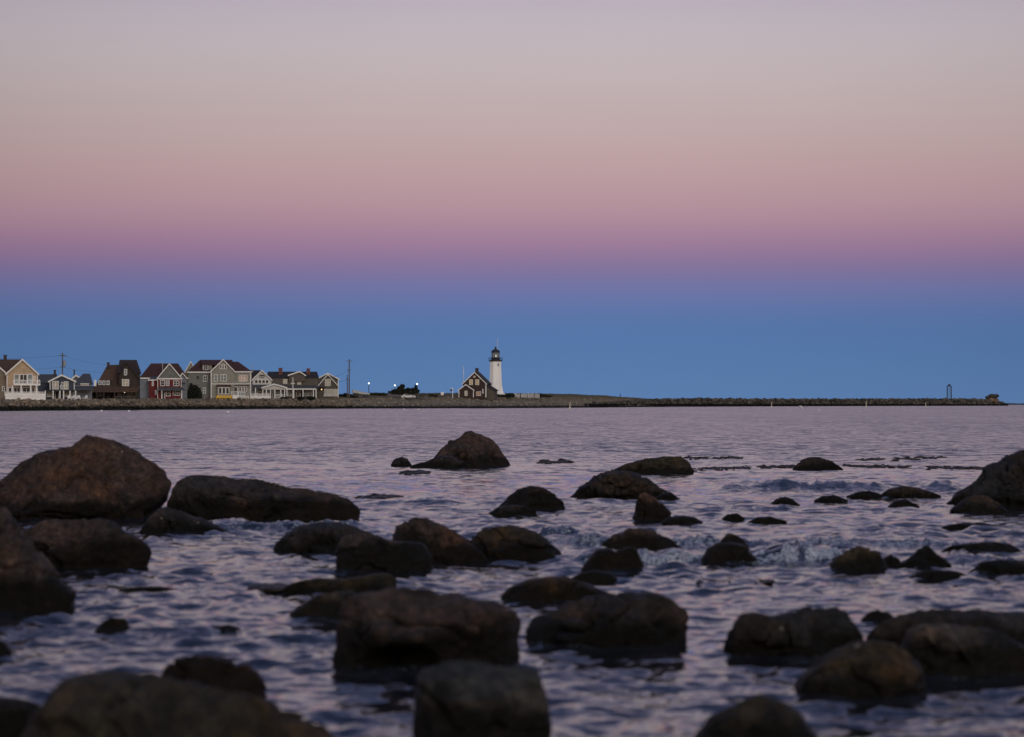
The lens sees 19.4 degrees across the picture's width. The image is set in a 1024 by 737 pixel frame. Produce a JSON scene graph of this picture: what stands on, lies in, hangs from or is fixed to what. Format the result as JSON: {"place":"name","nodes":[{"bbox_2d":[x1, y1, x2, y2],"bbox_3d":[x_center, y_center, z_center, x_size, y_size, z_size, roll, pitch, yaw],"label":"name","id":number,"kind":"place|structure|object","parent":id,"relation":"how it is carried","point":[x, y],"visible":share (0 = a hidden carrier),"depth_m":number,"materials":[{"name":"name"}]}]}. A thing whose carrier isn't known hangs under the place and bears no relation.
{"place":"outdoors","nodes":[
{"label":"outdoors","id":0,"kind":"place"},
{"bbox_2d":[0,393,691,410],"bbox_3d":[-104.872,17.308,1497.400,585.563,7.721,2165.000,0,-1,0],"label":"shore land","id":1,"kind":"structure","parent":0,"point":[579,397],"depth_m":989.26,"materials":[{"name":"stone"}]},
{"bbox_2d":[0,355,44,399],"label":"tan house","id":2,"kind":"structure","parent":1,"relation":"on","point":[19,378],"depth_m":646.12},
{"bbox_2d":[14,374,18,383],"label":"window","id":3,"kind":"structure","parent":2,"relation":"in","point":[16,376],"depth_m":645.91,"materials":[{"name":"glass"}]},
{"bbox_2d":[13,387,19,392],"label":"window","id":4,"kind":"structure","parent":2,"relation":"in","point":[16,389],"depth_m":645.91,"materials":[{"name":"white paint"}]},
{"bbox_2d":[20,374,26,383],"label":"balcony door","id":5,"kind":"structure","parent":2,"relation":"in","point":[22,376],"depth_m":646.07,"materials":[{"name":"white paint"}]},
{"bbox_2d":[22,387,29,392],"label":"window","id":6,"kind":"structure","parent":2,"relation":"in","point":[24,389],"depth_m":646.23,"materials":[{"name":"white paint"}]},
{"bbox_2d":[27,374,32,383],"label":"window","id":7,"kind":"structure","parent":2,"relation":"in","point":[29,376],"depth_m":646.38,"materials":[{"name":"glass"}]},
{"bbox_2d":[38,370,76,398],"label":"slate blue house","id":8,"kind":"structure","parent":1,"relation":"on","point":[53,386],"depth_m":676.93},
{"bbox_2d":[52,381,58,388],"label":"window","id":9,"kind":"structure","parent":8,"relation":"in","point":[55,384],"depth_m":676.58,"materials":[{"name":"glass"}]},
{"bbox_2d":[59,353,65,374],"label":"utility pole","id":10,"kind":"object","parent":1,"relation":"on","point":[63,362],"visible":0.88,"depth_m":699.92,"materials":[{"name":"brown wood"}]},
{"bbox_2d":[71,370,95,398],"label":"grey cottage","id":11,"kind":"structure","parent":1,"relation":"on","point":[83,385],"depth_m":720.70,"materials":[{"name":"blue"}]},
{"bbox_2d":[92,360,140,398],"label":"dark brown house","id":12,"kind":"structure","parent":1,"relation":"on","point":[121,380],"depth_m":733.75,"materials":[{"name":"wood"}]},
{"bbox_2d":[122,379,128,385],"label":"window","id":13,"kind":"structure","parent":12,"relation":"in","point":[125,382],"depth_m":733.52,"materials":[{"name":"glass"}]},
{"bbox_2d":[140,361,187,398],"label":"red house","id":14,"kind":"structure","parent":1,"relation":"on","point":[162,380],"depth_m":790.16,"materials":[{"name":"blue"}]},
{"bbox_2d":[0,397,352,410],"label":"seawall stones","id":15,"kind":"object","parent":1,"relation":"on","point":[76,402],"visible":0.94,"depth_m":722.40,"materials":[{"name":"stone"}]},
{"bbox_2d":[187,383,202,398],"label":"dark bush","id":16,"kind":"object","parent":1,"relation":"on","point":[193,391],"visible":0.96,"depth_m":811.65,"materials":[{"name":"green plant"}]},
{"bbox_2d":[184,359,251,398],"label":"sage grey house","id":17,"kind":"structure","parent":1,"relation":"on","point":[212,378],"depth_m":859.16,"materials":[{"name":"wood"}]},
{"bbox_2d":[220,374,226,380],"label":"window","id":18,"kind":"structure","parent":17,"relation":"in","point":[223,377],"depth_m":857.37,"materials":[{"name":"glass"}]},
{"bbox_2d":[251,370,286,398],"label":"white gabled house","id":19,"kind":"structure","parent":1,"relation":"on","point":[262,386],"depth_m":893.81,"materials":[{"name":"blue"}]},
{"bbox_2d":[267,368,318,397],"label":"weathered house","id":20,"kind":"structure","parent":1,"relation":"on","point":[304,384],"depth_m":934.01,"materials":[{"name":"grey"}]},
{"bbox_2d":[280,396,315,399],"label":"scrub","id":21,"kind":"object","parent":1,"relation":"on","point":[308,398],"visible":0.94,"depth_m":885.50,"materials":[{"name":"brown plant"}]},
{"bbox_2d":[318,373,339,397],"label":"gambrel house","id":22,"kind":"structure","parent":1,"relation":"on","point":[328,386],"depth_m":951.06,"materials":[{"name":"grey"}]},
{"bbox_2d":[325,379,330,385],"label":"window","id":23,"kind":"structure","parent":22,"relation":"in","point":[327,381],"depth_m":951.11,"materials":[{"name":"glass"}]},
{"bbox_2d":[339,393,357,397],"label":"scrub","id":24,"kind":"object","parent":1,"relation":"on","point":[345,395],"visible":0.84,"depth_m":959.31,"materials":[{"name":"brown plant"}]},
{"bbox_2d":[348,359,349,397],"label":"utility pole","id":25,"kind":"object","parent":1,"relation":"on","point":[349,379],"visible":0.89,"depth_m":934.89,"materials":[{"name":"brown wood"}]},
{"bbox_2d":[352,389,369,397],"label":"upturned boat","id":26,"kind":"object","parent":1,"relation":"on","point":[357,393],"visible":1,"depth_m":964.29,"materials":[{"name":"paint"}]},
{"bbox_2d":[370,392,387,395],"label":"scrub","id":27,"kind":"object","parent":1,"relation":"on","point":[380,394],"visible":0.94,"depth_m":1009.18,"materials":[{"name":"brown plant"}]},
{"bbox_2d":[388,384,419,398],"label":"windswept tree","id":28,"kind":"object","parent":1,"relation":"on","point":[400,390],"visible":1,"depth_m":984.37,"materials":[{"name":"green plant"}]},
{"bbox_2d":[416,393,428,397],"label":"parked car","id":29,"kind":"object","parent":1,"relation":"on","point":[425,395],"visible":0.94,"depth_m":994.11,"materials":[{"name":"black paint"}]},
{"bbox_2d":[458,368,498,399],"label":"keeper house","id":30,"kind":"structure","parent":1,"relation":"on","point":[477,384],"depth_m":1037.51,"materials":[{"name":"brown"}]},
{"bbox_2d":[340,396,638,408],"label":"beach cobbles","id":31,"kind":"object","parent":1,"relation":"on","point":[412,405],"visible":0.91,"depth_m":1009.46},
{"bbox_2d":[489,338,504,394],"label":"lighthouse","id":32,"kind":"object","parent":1,"relation":"on","point":[495,380],"visible":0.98,"depth_m":1064.09,"materials":[{"name":"paint"}]},
{"bbox_2d":[497,393,514,397],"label":"scrub","id":33,"kind":"object","parent":1,"relation":"on","point":[508,395],"visible":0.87,"depth_m":1061.03,"materials":[{"name":"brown plant"}]},
{"bbox_2d":[514,393,539,397],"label":"white fence","id":34,"kind":"object","parent":1,"relation":"on","point":[524,395],"visible":1,"depth_m":1079.93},
{"bbox_2d":[0,405,1023,736],"bbox_3d":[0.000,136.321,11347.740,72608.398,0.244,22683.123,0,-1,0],"label":"sea water","id":35,"kind":"structure","parent":0,"point":[624,689],"depth_m":26.95,"materials":[{"name":"liquid"}]},
{"bbox_2d":[0,640,11,656],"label":"boulder","id":36,"kind":"object","parent":35,"relation":"in","point":[5,649],"visible":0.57,"depth_m":15.87,"materials":[{"name":"stone"}]},
{"bbox_2d":[0,697,40,736],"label":"boulder","id":37,"kind":"object","parent":35,"relation":"in","point":[16,714],"visible":0.7,"depth_m":11.82,"materials":[{"name":"stone"}]},
{"bbox_2d":[0,506,75,613],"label":"boulder","id":38,"kind":"object","parent":35,"relation":"in","point":[31,581],"visible":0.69,"depth_m":19.49,"materials":[{"name":"brown stone"}]},
{"bbox_2d":[0,435,171,519],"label":"boulder","id":39,"kind":"object","parent":35,"relation":"in","point":[88,477],"visible":0.61,"depth_m":34.97,"materials":[{"name":"brown stone"}]},
{"bbox_2d":[21,517,151,568],"bbox_3d":[-3.569,1.584,24.903,1.180,0.701,0.735,0,-1,0],"label":"boulder","id":40,"kind":"object","parent":35,"relation":"in","point":[84,543],"visible":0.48,"depth_m":24.73,"materials":[{"name":"brown stone"}]},
{"bbox_2d":[94,617,131,632],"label":"boulder","id":41,"kind":"object","parent":35,"relation":"in","point":[111,624],"visible":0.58,"depth_m":17.44,"materials":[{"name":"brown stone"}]},
{"bbox_2d":[118,586,180,591],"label":"boulder","id":42,"kind":"object","parent":35,"relation":"on","point":[153,589],"visible":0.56,"depth_m":21.69,"materials":[{"name":"stone"}]},
{"bbox_2d":[20,670,334,736],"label":"boulder","id":43,"kind":"object","parent":35,"relation":"in","point":[113,703],"visible":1,"depth_m":10.39,"materials":[{"name":"brown stone"}]},
{"bbox_2d":[139,507,230,533],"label":"boulder","id":44,"kind":"object","parent":35,"relation":"in","point":[164,520],"visible":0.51,"depth_m":31.34,"materials":[{"name":"stone"}]},
{"bbox_2d":[161,654,266,697],"bbox_3d":[-1.376,1.509,13.760,0.504,0.393,0.343,0,-1,0],"label":"boulder","id":45,"kind":"object","parent":35,"relation":"in","point":[222,672],"visible":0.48,"depth_m":13.68,"materials":[{"name":"brown stone"}]},
{"bbox_2d":[211,624,240,630],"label":"boulder","id":46,"kind":"object","parent":35,"relation":"on","point":[227,627],"visible":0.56,"depth_m":17.34,"materials":[{"name":"stone"}]},
{"bbox_2d":[167,475,359,520],"bbox_3d":[-2.895,1.664,34.858,2.268,0.854,0.751,0,-1,0],"label":"boulder","id":47,"kind":"object","parent":35,"relation":"in","point":[208,497],"visible":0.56,"depth_m":34.70,"materials":[{"name":"brown stone"}]},
{"bbox_2d":[247,582,287,592],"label":"rock","id":48,"kind":"object","parent":35,"relation":"on","point":[272,587],"visible":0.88,"depth_m":21.68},
{"bbox_2d":[289,590,354,618],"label":"boulder","id":49,"kind":"object","parent":35,"relation":"in","point":[325,605],"visible":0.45,"depth_m":18.61,"materials":[{"name":"brown stone"}]},
{"bbox_2d":[273,521,376,553],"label":"boulder","id":50,"kind":"object","parent":35,"relation":"in","point":[322,536],"visible":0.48,"depth_m":27.31,"materials":[{"name":"stone"}]},
{"bbox_2d":[282,573,396,595],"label":"boulder","id":51,"kind":"object","parent":35,"relation":"in","point":[375,582],"visible":0.54,"depth_m":21.40,"materials":[{"name":"stone"}]},
{"bbox_2d":[353,493,404,498],"bbox_3d":[-1.911,1.846,42.972,0.746,0.116,1.943,0,-1,0],"label":"floating seaweed","id":52,"kind":"object","parent":35,"relation":"in","point":[377,496],"visible":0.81,"depth_m":42.84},
{"bbox_2d":[336,533,431,571],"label":"boulder","id":53,"kind":"object","parent":35,"relation":"in","point":[361,552],"visible":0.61,"depth_m":24.24,"materials":[{"name":"brown stone"}]},
{"bbox_2d":[391,457,410,465],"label":"boulder","id":54,"kind":"object","parent":35,"relation":"in","point":[401,461],"visible":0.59,"depth_m":65.02,"materials":[{"name":"stone"}]},
{"bbox_2d":[398,469,430,474],"bbox_3d":[-1.912,2.031,58.485,0.647,0.109,3.045,0,-1,0],"label":"floating seaweed","id":55,"kind":"object","parent":35,"relation":"on","point":[410,472],"visible":0.95,"depth_m":58.20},
{"bbox_2d":[331,587,520,668],"bbox_3d":[-0.447,1.462,15.309,0.989,0.696,0.675,0,-1,0],"label":"boulder","id":56,"kind":"object","parent":35,"relation":"in","point":[393,625],"visible":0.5,"depth_m":15.19,"materials":[{"name":"brown stone"}]},
{"bbox_2d":[392,517,486,563],"bbox_3d":[-0.624,1.593,25.779,0.821,0.640,0.566,0,-1,0],"label":"boulder","id":57,"kind":"object","parent":35,"relation":"in","point":[443,544],"visible":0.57,"depth_m":25.61,"materials":[{"name":"brown stone"}]},
{"bbox_2d":[410,455,469,468],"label":"boulder","id":58,"kind":"object","parent":35,"relation":"in","point":[441,461],"visible":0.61,"depth_m":63.08,"materials":[{"name":"stone"}]},
{"bbox_2d":[434,431,510,466],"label":"boulder","id":59,"kind":"object","parent":35,"relation":"in","point":[471,449],"visible":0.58,"depth_m":64.84,"materials":[{"name":"brown stone"}]},
{"bbox_2d":[412,660,551,736],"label":"boulder","id":60,"kind":"object","parent":35,"relation":"in","point":[461,698],"visible":1,"depth_m":11.73,"materials":[{"name":"grey stone"}]},
{"bbox_2d":[488,505,536,516],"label":"boulder","id":61,"kind":"object","parent":35,"relation":"in","point":[510,510],"visible":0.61,"depth_m":36.12,"materials":[{"name":"stone"}]},
{"bbox_2d":[471,525,561,560],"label":"boulder","id":62,"kind":"object","parent":35,"relation":"in","point":[509,542],"visible":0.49,"depth_m":26.02,"materials":[{"name":"brown stone"}]},
{"bbox_2d":[499,486,564,509],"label":"boulder","id":63,"kind":"object","parent":35,"relation":"in","point":[534,497],"visible":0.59,"depth_m":38.21,"materials":[{"name":"brown stone"}]},
{"bbox_2d":[537,458,573,463],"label":"floating seaweed","id":64,"kind":"object","parent":35,"relation":"on","point":[560,460],"visible":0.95,"depth_m":69.37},
{"bbox_2d":[500,576,611,602],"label":"boulder","id":65,"kind":"object","parent":35,"relation":"in","point":[549,588],"visible":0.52,"depth_m":20.44,"materials":[{"name":"brown stone"}]},
{"bbox_2d":[572,570,616,583],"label":"boulder","id":66,"kind":"object","parent":35,"relation":"in","point":[596,577],"visible":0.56,"depth_m":22.68,"materials":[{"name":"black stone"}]},
{"bbox_2d":[525,591,688,646],"bbox_3d":[0.529,1.525,16.828,0.939,0.556,0.550,0,-1,0],"label":"boulder","id":67,"kind":"object","parent":35,"relation":"in","point":[642,619],"visible":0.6,"depth_m":16.70,"materials":[{"name":"stone"}]},
{"bbox_2d":[582,547,643,571],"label":"boulder","id":68,"kind":"object","parent":35,"relation":"in","point":[601,559],"visible":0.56,"depth_m":24.07,"materials":[{"name":"brown stone"}]},
{"bbox_2d":[570,469,667,498],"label":"boulder","id":69,"kind":"object","parent":35,"relation":"in","point":[612,483],"visible":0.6,"depth_m":42.94,"materials":[{"name":"stone"}]},
{"bbox_2d":[601,528,682,550],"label":"boulder","id":70,"kind":"object","parent":35,"relation":"in","point":[643,538],"visible":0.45,"depth_m":26.47,"materials":[{"name":"brown stone"}]},
{"bbox_2d":[632,492,671,519],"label":"boulder","id":71,"kind":"object","parent":35,"relation":"in","point":[648,506],"visible":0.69,"depth_m":34.76,"materials":[{"name":"brown stone"}]},
{"bbox_2d":[615,456,693,473],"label":"boulder","id":72,"kind":"object","parent":35,"relation":"in","point":[671,464],"visible":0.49,"depth_m":58.17,"materials":[{"name":"brown stone"}]},
{"bbox_2d":[656,492,679,499],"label":"boulder","id":73,"kind":"object","parent":35,"relation":"in","point":[668,496],"visible":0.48,"depth_m":41.64,"materials":[{"name":"stone"}]},
{"bbox_2d":[661,516,702,524],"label":"boulder","id":74,"kind":"object","parent":35,"relation":"in","point":[676,519],"visible":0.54,"depth_m":33.55,"materials":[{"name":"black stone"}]},
{"bbox_2d":[683,455,743,459],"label":"floating seaweed","id":75,"kind":"object","parent":35,"relation":"on","point":[706,457],"visible":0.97,"depth_m":74.63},
{"bbox_2d":[701,541,757,564],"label":"boulder","id":76,"kind":"object","parent":35,"relation":"in","point":[719,552],"visible":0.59,"depth_m":25.25,"materials":[{"name":"brown stone"}]},
{"bbox_2d":[722,513,744,520],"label":"boulder","id":77,"kind":"object","parent":35,"relation":"in","point":[736,516],"visible":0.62,"depth_m":34.68,"materials":[{"name":"stone"}]},
{"bbox_2d":[720,533,749,549],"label":"boulder","id":78,"kind":"object","parent":35,"relation":"in","point":[727,537],"visible":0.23,"depth_m":26.55,"materials":[{"name":"brown stone"}]},
{"bbox_2d":[696,579,774,583],"bbox_3d":[1.690,1.612,22.708,0.622,0.029,0.564,0,-1,0],"label":"floating seaweed","id":79,"kind":"object","parent":35,"relation":"on","point":[765,581],"visible":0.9,"depth_m":22.62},
{"bbox_2d":[692,464,794,471],"bbox_3d":[4.734,2.090,63.135,1.688,0.076,6.962,0,-1,26],"label":"floating seaweed","id":80,"kind":"object","parent":35,"relation":"on","point":[750,467],"visible":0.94,"depth_m":63.05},
{"bbox_2d":[694,693,817,736],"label":"boulder","id":81,"kind":"object","parent":35,"relation":"on","point":[759,715],"visible":1,"depth_m":11.22,"materials":[{"name":"brown stone"}]},
{"bbox_2d":[748,516,786,523],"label":"boulder","id":82,"kind":"object","parent":35,"relation":"in","point":[761,520],"visible":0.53,"depth_m":33.82,"materials":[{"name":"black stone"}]},
{"bbox_2d":[770,496,799,505],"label":"boulder","id":83,"kind":"object","parent":35,"relation":"in","point":[785,500],"visible":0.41,"depth_m":39.23,"materials":[{"name":"stone"}]},
{"bbox_2d":[723,606,863,656],"bbox_3d":[1.530,1.518,16.229,0.788,0.472,0.374,0,-1,0],"label":"boulder","id":84,"kind":"object","parent":35,"relation":"in","point":[809,631],"visible":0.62,"depth_m":16.14,"materials":[{"name":"stone"}]},
{"bbox_2d":[793,457,842,469],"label":"boulder","id":85,"kind":"object","parent":35,"relation":"in","point":[815,463],"visible":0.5,"depth_m":61.23,"materials":[{"name":"stone"}]},
{"bbox_2d":[814,495,847,501],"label":"boulder","id":86,"kind":"object","parent":35,"relation":"in","point":[832,498],"visible":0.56,"depth_m":41.23,"materials":[{"name":"stone"}]},
{"bbox_2d":[827,546,887,571],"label":"boulder","id":87,"kind":"object","parent":35,"relation":"in","point":[856,558],"visible":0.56,"depth_m":24.22,"materials":[{"name":"brown stone"}]},
{"bbox_2d":[794,639,925,698],"bbox_3d":[1.623,1.494,13.931,0.617,0.470,0.486,0,-1,0],"label":"boulder","id":88,"kind":"object","parent":35,"relation":"in","point":[858,669],"visible":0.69,"depth_m":13.79,"materials":[{"name":"brown stone"}]},
{"bbox_2d":[846,491,883,498],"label":"boulder","id":89,"kind":"object","parent":35,"relation":"in","point":[866,494],"visible":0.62,"depth_m":42.96,"materials":[{"name":"stone"}]},
{"bbox_2d":[861,609,892,621],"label":"boulder","id":90,"kind":"object","parent":35,"relation":"in","point":[878,615],"visible":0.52,"depth_m":18.53,"materials":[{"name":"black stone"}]},
{"bbox_2d":[883,554,901,568],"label":"boulder","id":91,"kind":"object","parent":35,"relation":"in","point":[890,560],"visible":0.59,"depth_m":24.74,"materials":[{"name":"stone"}]},
{"bbox_2d":[855,455,946,461],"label":"floating seaweed","id":92,"kind":"object","parent":35,"relation":"on","point":[894,459],"visible":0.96,"depth_m":73.70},
{"bbox_2d":[888,499,919,507],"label":"boulder","id":93,"kind":"object","parent":35,"relation":"in","point":[901,503],"visible":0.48,"depth_m":38.85,"materials":[{"name":"stone"}]},
{"bbox_2d":[882,486,940,497],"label":"boulder","id":94,"kind":"object","parent":35,"relation":"in","point":[907,492],"visible":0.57,"depth_m":43.01,"materials":[{"name":"stone"}]},
{"bbox_2d":[843,463,983,469],"bbox_3d":[8.596,2.095,63.817,2.493,0.084,5.381,0,-1,-35],"label":"floating seaweed","id":95,"kind":"object","parent":35,"relation":"on","point":[928,467],"visible":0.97,"depth_m":63.62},
{"bbox_2d":[901,545,951,566],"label":"boulder","id":96,"kind":"object","parent":35,"relation":"in","point":[926,556],"visible":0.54,"depth_m":24.85,"materials":[{"name":"stone"}]},
{"bbox_2d":[909,570,968,580],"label":"boulder","id":97,"kind":"object","parent":35,"relation":"in","point":[936,575],"visible":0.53,"depth_m":23.01,"materials":[{"name":"stone"}]},
{"bbox_2d":[866,608,1023,645],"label":"boulder","id":98,"kind":"object","parent":35,"relation":"in","point":[1009,625],"visible":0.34,"depth_m":16.52,"materials":[{"name":"stone"}]},
{"bbox_2d":[900,623,1023,676],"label":"boulder","id":99,"kind":"object","parent":35,"relation":"in","point":[953,650],"visible":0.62,"depth_m":14.76,"materials":[{"name":"brown stone"}]},
{"bbox_2d":[942,522,1000,528],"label":"boulder","id":100,"kind":"object","parent":35,"relation":"on","point":[960,525],"visible":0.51,"depth_m":32.49,"materials":[{"name":"stone"}]},
{"bbox_2d":[949,495,1006,513],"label":"boulder","id":101,"kind":"object","parent":35,"relation":"in","point":[983,504],"visible":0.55,"depth_m":37.12,"materials":[{"name":"brown stone"}]},
{"bbox_2d":[940,542,1020,551],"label":"boulder","id":102,"kind":"object","parent":35,"relation":"in","point":[992,546],"visible":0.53,"depth_m":26.55,"materials":[{"name":"stone"}]},
{"bbox_2d":[947,450,1023,508],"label":"boulder","id":103,"kind":"object","parent":35,"relation":"in","point":[1001,481],"visible":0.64,"depth_m":38.97,"materials":[{"name":"stone"}]},
{"bbox_2d":[969,559,1023,574],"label":"boulder","id":104,"kind":"object","parent":35,"relation":"in","point":[1002,566],"visible":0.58,"depth_m":23.66,"materials":[{"name":"stone"}]},
{"bbox_2d":[0,0,1023,402],"label":"sky","id":105,"kind":"structure","parent":0,"point":[652,199],"materials":[{"name":"blue"}]},
{"bbox_3d":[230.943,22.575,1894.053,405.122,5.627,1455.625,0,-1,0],"label":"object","id":106,"kind":"structure","parent":0,"visible":0},
{"bbox_2d":[585,397,1007,407],"bbox_3d":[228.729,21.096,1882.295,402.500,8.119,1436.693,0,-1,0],"label":"breakwater stones","id":107,"kind":"object","parent":106,"relation":"on","point":[711,402],"visible":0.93,"depth_m":1934.68,"materials":[{"name":"stone"}]},
{"bbox_2d":[947,384,951,401],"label":"beacon frame","id":108,"kind":"object","parent":106,"relation":"on","point":[949,392],"visible":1,"depth_m":2445.82,"materials":[{"name":"black metal"}]},
{"bbox_2d":[985,394,998,403],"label":"block mound","id":109,"kind":"object","parent":106,"relation":"on","point":[992,398],"visible":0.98,"depth_m":2561.59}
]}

